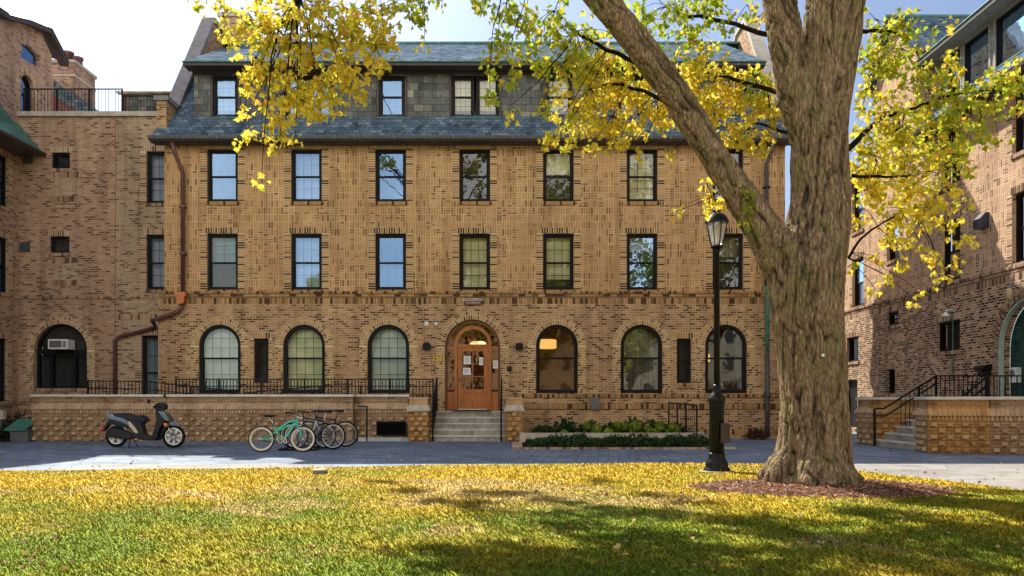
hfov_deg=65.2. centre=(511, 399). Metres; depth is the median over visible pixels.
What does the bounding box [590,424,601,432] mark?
flower head
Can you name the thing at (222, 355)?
window
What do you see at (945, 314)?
barn lamp
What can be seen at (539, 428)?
hydrangea
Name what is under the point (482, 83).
window
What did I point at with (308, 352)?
window
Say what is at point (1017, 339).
archway door
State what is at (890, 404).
stair handrail
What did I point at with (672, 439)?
hedge shrub
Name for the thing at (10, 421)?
shrub
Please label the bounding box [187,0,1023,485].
maple tree
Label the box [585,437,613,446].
hedge shrub
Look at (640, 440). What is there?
hedge shrub
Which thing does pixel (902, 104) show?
window
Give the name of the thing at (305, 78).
window
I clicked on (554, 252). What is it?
window
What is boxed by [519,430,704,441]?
planter
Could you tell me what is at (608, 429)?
flower head
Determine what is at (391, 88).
window
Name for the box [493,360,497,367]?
paper notice
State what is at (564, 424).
hydrangea
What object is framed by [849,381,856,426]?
door
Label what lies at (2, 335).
window
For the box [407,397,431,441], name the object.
brick pier
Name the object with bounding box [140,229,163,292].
window
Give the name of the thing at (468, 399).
door
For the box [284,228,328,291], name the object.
window
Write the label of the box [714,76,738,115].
window
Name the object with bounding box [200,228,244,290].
window
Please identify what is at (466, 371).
paper notice
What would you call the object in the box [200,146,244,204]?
window
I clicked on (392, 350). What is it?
window
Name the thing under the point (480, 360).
paper notice
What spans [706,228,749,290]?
window
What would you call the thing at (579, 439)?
hedge shrub
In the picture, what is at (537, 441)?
hedge shrub
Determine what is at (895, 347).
brick side wing
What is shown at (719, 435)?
street lamp
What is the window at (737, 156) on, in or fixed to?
in the brick house
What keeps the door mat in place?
on the entrance steps at (467, 426)
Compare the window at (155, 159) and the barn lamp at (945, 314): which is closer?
the barn lamp at (945, 314)
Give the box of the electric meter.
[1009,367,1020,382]
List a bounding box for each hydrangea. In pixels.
[530,424,557,432]
[553,417,579,432]
[575,419,602,432]
[601,421,622,432]
[622,416,647,432]
[645,419,667,427]
[663,421,684,432]
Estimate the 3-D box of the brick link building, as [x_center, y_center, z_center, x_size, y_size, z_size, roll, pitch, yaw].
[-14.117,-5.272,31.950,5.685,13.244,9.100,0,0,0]
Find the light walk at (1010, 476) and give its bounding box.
[854,464,1023,489]
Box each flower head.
[582,422,590,429]
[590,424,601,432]
[603,426,614,432]
[614,421,621,432]
[620,423,628,431]
[631,420,642,431]
[644,426,651,432]
[651,428,658,432]
[654,420,665,432]
[668,422,676,430]
[672,424,680,432]
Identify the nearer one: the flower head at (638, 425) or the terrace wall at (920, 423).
the terrace wall at (920, 423)
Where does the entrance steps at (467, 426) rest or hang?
on the paved walk at (41, 455)
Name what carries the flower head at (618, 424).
on the planter
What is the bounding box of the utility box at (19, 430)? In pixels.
[4,419,33,441]
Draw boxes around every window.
[0,148,12,211]
[0,231,12,296]
[0,332,11,404]
[16,67,37,110]
[26,316,94,391]
[48,231,70,255]
[50,147,71,171]
[135,330,157,393]
[140,146,163,205]
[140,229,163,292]
[191,317,248,392]
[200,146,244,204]
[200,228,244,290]
[214,76,237,115]
[250,333,271,385]
[275,317,332,392]
[284,146,328,204]
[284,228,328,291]
[287,76,309,115]
[310,76,331,115]
[359,317,416,392]
[368,146,412,204]
[368,228,412,291]
[379,76,404,115]
[451,76,473,115]
[452,146,496,204]
[452,228,496,291]
[476,76,498,115]
[528,317,585,392]
[536,146,580,204]
[536,228,580,291]
[546,76,571,115]
[613,317,669,392]
[619,76,640,115]
[620,146,664,204]
[620,228,664,291]
[642,77,658,115]
[673,333,694,386]
[697,317,754,392]
[706,146,749,204]
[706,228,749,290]
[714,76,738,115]
[846,331,858,364]
[850,179,865,236]
[850,251,865,308]
[884,212,902,265]
[885,305,898,329]
[885,363,895,396]
[889,100,904,154]
[934,312,960,355]
[937,119,964,193]
[937,209,964,284]
[949,49,959,93]
[966,28,987,87]
[997,0,1023,66]
[1007,83,1023,159]
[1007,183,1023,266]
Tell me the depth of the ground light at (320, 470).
13.30 m
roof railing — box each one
[23,88,122,110]
[123,95,152,110]
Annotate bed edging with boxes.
[512,442,735,448]
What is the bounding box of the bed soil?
[522,442,703,448]
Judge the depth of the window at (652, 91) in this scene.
26.74 m
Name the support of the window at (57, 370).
in the brick link building
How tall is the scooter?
1.410 m
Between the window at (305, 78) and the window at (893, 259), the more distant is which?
the window at (893, 259)
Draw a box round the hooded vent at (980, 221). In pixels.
[973,212,988,229]
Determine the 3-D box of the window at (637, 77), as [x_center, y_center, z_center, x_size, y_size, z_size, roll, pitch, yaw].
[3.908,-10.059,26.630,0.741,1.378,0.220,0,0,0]
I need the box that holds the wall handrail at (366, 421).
[358,406,367,440]
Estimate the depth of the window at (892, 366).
28.01 m
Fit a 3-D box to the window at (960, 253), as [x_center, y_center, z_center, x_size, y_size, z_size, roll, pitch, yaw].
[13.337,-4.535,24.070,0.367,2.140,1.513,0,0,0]
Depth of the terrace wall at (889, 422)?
22.00 m
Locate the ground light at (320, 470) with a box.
[312,468,327,474]
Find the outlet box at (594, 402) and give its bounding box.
[591,397,598,408]
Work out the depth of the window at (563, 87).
26.74 m
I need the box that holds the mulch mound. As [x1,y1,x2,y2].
[694,480,958,498]
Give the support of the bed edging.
on the paved walk at (41, 455)
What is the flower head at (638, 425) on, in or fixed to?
on the planter
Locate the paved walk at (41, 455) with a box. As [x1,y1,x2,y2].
[0,432,1023,470]
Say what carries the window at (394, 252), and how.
in the brick house
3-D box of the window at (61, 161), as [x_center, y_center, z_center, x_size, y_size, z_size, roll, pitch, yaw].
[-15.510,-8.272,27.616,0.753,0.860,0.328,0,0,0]
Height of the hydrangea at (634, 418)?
0.673 m
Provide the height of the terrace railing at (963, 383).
1.030 m
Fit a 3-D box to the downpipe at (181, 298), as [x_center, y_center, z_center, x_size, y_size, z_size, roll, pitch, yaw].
[-11.967,-4.033,26.654,3.571,8.367,0.994,0,0,38]
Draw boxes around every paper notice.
[463,368,470,374]
[464,356,470,363]
[479,357,482,364]
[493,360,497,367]
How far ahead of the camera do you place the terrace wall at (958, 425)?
18.71 m
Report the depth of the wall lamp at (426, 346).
25.74 m
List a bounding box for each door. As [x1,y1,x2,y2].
[458,347,487,409]
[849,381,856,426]
[1010,309,1023,396]
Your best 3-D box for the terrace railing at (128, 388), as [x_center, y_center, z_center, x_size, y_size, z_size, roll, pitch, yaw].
[-11.046,0.173,25.200,4.665,1.595,0.045,0,0,0]
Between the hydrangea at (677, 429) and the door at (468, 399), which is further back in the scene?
the door at (468, 399)
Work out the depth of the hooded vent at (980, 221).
22.13 m
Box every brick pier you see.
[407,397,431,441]
[504,397,523,441]
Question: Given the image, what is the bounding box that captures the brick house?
[148,12,789,438]
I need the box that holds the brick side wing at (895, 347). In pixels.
[844,0,1023,432]
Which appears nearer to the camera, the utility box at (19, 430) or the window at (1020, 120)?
the window at (1020, 120)
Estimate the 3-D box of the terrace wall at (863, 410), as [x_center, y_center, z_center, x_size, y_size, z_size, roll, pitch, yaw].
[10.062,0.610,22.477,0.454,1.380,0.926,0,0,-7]
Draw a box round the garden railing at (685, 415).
[668,402,697,432]
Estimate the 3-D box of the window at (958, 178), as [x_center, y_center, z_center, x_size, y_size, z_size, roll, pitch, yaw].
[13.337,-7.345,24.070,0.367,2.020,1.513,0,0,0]
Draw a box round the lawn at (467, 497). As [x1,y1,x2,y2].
[0,464,1020,575]
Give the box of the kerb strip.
[47,464,397,470]
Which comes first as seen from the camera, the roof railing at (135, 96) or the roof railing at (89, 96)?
the roof railing at (89, 96)
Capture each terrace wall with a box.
[30,394,355,440]
[355,394,410,440]
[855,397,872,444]
[868,397,916,444]
[912,397,927,452]
[922,397,990,453]
[989,397,1023,454]
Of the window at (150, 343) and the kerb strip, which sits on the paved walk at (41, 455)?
the kerb strip
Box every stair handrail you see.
[432,378,437,440]
[500,378,501,440]
[873,375,936,445]
[958,376,986,396]
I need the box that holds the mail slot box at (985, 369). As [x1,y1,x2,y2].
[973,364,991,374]
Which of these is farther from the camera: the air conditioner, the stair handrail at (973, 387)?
the air conditioner
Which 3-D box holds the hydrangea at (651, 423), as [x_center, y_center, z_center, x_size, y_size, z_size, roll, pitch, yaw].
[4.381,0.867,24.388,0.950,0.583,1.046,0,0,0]
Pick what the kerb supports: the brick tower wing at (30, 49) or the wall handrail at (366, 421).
the wall handrail at (366, 421)
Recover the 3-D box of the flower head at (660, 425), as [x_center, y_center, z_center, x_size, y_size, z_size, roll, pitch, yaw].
[4.407,0.826,23.792,0.364,0.453,0.363,0,0,0]
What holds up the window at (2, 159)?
in the brick tower wing at (30, 49)
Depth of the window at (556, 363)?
26.01 m
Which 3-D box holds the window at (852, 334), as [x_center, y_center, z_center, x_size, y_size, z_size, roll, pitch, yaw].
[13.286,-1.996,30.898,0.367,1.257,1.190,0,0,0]
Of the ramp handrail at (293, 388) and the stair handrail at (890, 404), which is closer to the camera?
the stair handrail at (890, 404)
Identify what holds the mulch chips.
on the lawn at (467, 497)
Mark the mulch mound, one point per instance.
(812, 492)
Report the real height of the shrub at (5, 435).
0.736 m
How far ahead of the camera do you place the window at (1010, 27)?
22.11 m
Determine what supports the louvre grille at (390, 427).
attached to the terrace wall at (387, 407)
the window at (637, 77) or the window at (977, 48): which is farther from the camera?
the window at (637, 77)
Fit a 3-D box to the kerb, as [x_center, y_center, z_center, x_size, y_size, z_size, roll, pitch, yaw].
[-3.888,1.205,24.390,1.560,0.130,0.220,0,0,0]
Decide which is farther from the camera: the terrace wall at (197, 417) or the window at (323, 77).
the window at (323, 77)
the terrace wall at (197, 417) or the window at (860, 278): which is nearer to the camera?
the terrace wall at (197, 417)
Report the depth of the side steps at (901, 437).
21.14 m
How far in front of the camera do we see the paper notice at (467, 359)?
26.01 m
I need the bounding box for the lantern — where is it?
[1005,284,1018,299]
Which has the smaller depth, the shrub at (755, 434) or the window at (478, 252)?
the shrub at (755, 434)
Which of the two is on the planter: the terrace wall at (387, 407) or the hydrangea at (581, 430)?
the hydrangea at (581, 430)
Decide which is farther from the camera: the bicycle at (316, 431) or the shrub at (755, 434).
the shrub at (755, 434)
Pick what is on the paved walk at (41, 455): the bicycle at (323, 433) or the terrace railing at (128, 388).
the bicycle at (323, 433)
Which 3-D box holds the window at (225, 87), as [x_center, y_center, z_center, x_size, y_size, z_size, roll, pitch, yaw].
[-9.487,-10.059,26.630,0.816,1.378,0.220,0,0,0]
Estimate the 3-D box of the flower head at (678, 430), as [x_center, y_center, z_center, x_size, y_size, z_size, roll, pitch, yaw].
[4.859,0.882,23.674,0.289,0.341,0.297,0,0,18]
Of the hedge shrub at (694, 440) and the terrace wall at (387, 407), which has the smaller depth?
the hedge shrub at (694, 440)
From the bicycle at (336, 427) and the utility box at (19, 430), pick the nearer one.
the bicycle at (336, 427)
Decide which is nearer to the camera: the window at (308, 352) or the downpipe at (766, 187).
the downpipe at (766, 187)
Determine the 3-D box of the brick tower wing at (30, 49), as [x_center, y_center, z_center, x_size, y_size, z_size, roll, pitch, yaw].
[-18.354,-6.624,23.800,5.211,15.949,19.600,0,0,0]
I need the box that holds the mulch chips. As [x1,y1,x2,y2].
[684,476,966,499]
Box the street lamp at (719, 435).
[703,208,730,471]
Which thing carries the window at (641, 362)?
in the brick house
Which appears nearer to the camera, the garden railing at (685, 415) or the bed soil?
the bed soil
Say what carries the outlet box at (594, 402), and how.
attached to the brick house
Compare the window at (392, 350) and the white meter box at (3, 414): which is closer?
the white meter box at (3, 414)
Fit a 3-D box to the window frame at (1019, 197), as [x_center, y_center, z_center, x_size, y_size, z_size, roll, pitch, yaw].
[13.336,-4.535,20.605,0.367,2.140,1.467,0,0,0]
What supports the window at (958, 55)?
in the brick side wing at (895, 347)
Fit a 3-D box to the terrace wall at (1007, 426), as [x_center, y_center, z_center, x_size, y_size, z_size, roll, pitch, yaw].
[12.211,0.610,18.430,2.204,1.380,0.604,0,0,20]
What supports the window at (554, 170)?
in the brick house
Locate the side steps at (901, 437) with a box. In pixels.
[876,419,916,450]
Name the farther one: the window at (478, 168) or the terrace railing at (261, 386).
the window at (478, 168)
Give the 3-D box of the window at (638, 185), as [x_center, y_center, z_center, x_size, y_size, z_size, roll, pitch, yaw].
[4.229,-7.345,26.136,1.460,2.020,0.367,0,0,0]
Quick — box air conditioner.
[48,339,74,349]
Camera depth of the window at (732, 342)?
25.98 m
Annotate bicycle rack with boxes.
[278,431,323,450]
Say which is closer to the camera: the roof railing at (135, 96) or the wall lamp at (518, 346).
the wall lamp at (518, 346)
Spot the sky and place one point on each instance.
(129, 45)
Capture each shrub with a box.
[0,425,9,439]
[3,411,25,434]
[522,437,551,446]
[544,433,568,446]
[558,432,595,446]
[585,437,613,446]
[604,434,630,446]
[615,433,658,446]
[643,435,671,446]
[658,433,690,446]
[676,431,708,446]
[742,427,768,439]
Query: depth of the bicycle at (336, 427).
21.33 m
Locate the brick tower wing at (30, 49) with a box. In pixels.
[0,7,97,423]
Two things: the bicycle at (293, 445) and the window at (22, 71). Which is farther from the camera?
the window at (22, 71)
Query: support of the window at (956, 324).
in the brick side wing at (895, 347)
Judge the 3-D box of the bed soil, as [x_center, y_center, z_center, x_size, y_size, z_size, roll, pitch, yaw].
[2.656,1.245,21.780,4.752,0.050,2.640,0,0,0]
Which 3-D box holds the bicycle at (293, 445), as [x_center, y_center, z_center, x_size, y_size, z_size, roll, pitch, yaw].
[-5.508,0.760,19.190,1.515,0.979,0.624,0,0,-23]
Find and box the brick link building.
[17,91,170,418]
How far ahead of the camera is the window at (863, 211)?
30.81 m
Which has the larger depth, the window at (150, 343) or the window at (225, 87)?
the window at (150, 343)
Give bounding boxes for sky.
[0,0,1023,347]
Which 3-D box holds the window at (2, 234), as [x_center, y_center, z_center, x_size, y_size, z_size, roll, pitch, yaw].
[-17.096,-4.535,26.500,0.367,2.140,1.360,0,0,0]
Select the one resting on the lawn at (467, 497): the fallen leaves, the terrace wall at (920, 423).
the fallen leaves
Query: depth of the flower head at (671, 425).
23.47 m
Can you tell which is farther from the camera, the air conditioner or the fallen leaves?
the air conditioner
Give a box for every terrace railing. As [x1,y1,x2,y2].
[87,380,235,393]
[175,378,433,403]
[936,375,986,396]
[987,375,1023,396]
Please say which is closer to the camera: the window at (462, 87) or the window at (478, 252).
the window at (478, 252)
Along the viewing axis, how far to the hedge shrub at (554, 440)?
21.28 m
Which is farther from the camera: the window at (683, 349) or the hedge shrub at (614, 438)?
the window at (683, 349)
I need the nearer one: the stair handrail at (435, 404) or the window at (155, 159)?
the stair handrail at (435, 404)
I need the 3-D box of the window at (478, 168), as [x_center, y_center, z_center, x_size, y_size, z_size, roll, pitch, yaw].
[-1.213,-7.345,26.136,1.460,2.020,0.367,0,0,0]
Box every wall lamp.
[423,343,430,349]
[515,343,522,349]
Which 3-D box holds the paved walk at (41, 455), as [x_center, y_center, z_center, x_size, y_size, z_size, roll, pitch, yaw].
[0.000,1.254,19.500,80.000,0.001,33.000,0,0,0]
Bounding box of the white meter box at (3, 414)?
[0,410,6,439]
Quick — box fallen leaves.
[0,443,1023,573]
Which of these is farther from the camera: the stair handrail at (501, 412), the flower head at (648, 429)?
the stair handrail at (501, 412)
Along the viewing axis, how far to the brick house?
26.00 m
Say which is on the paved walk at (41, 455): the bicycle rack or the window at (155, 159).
the bicycle rack
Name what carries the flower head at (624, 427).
on the planter
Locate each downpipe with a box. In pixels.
[113,142,187,393]
[762,143,774,436]
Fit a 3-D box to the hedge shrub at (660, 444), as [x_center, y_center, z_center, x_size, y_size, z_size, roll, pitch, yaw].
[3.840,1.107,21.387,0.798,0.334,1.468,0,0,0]
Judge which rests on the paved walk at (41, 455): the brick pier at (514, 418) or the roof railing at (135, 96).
the brick pier at (514, 418)
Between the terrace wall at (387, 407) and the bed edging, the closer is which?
the bed edging
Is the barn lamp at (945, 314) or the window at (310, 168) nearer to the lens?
the barn lamp at (945, 314)
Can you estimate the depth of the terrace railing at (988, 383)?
19.21 m
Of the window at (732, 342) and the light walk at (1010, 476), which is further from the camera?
the window at (732, 342)
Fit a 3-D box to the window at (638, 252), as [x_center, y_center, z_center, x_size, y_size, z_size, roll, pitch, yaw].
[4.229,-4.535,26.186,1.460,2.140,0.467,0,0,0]
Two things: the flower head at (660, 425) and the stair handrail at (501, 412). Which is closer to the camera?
the flower head at (660, 425)
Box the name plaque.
[463,297,482,304]
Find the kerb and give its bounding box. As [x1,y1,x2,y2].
[358,437,408,440]
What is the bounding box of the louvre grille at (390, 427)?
[376,421,405,434]
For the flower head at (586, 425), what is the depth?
23.47 m
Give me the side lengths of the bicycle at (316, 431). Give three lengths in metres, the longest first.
1.660 x 0.994 x 0.662 m
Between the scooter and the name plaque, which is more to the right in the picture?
the name plaque
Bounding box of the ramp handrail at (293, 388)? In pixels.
[244,385,360,393]
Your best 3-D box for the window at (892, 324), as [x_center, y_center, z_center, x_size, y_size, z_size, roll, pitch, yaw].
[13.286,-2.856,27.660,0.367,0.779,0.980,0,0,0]
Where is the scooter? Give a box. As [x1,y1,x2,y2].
[101,394,184,447]
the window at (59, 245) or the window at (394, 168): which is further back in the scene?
the window at (59, 245)
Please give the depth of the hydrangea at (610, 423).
24.34 m
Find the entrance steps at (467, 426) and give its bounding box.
[429,411,505,440]
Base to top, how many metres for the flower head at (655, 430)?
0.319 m
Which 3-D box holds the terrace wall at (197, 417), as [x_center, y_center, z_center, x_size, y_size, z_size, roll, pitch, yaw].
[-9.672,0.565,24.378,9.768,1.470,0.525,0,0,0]
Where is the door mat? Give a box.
[452,410,491,410]
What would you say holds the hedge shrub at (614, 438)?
on the bed soil
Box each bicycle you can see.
[248,411,315,451]
[280,410,335,448]
[283,410,345,448]
[298,410,357,446]
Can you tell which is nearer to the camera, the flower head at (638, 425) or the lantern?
the lantern

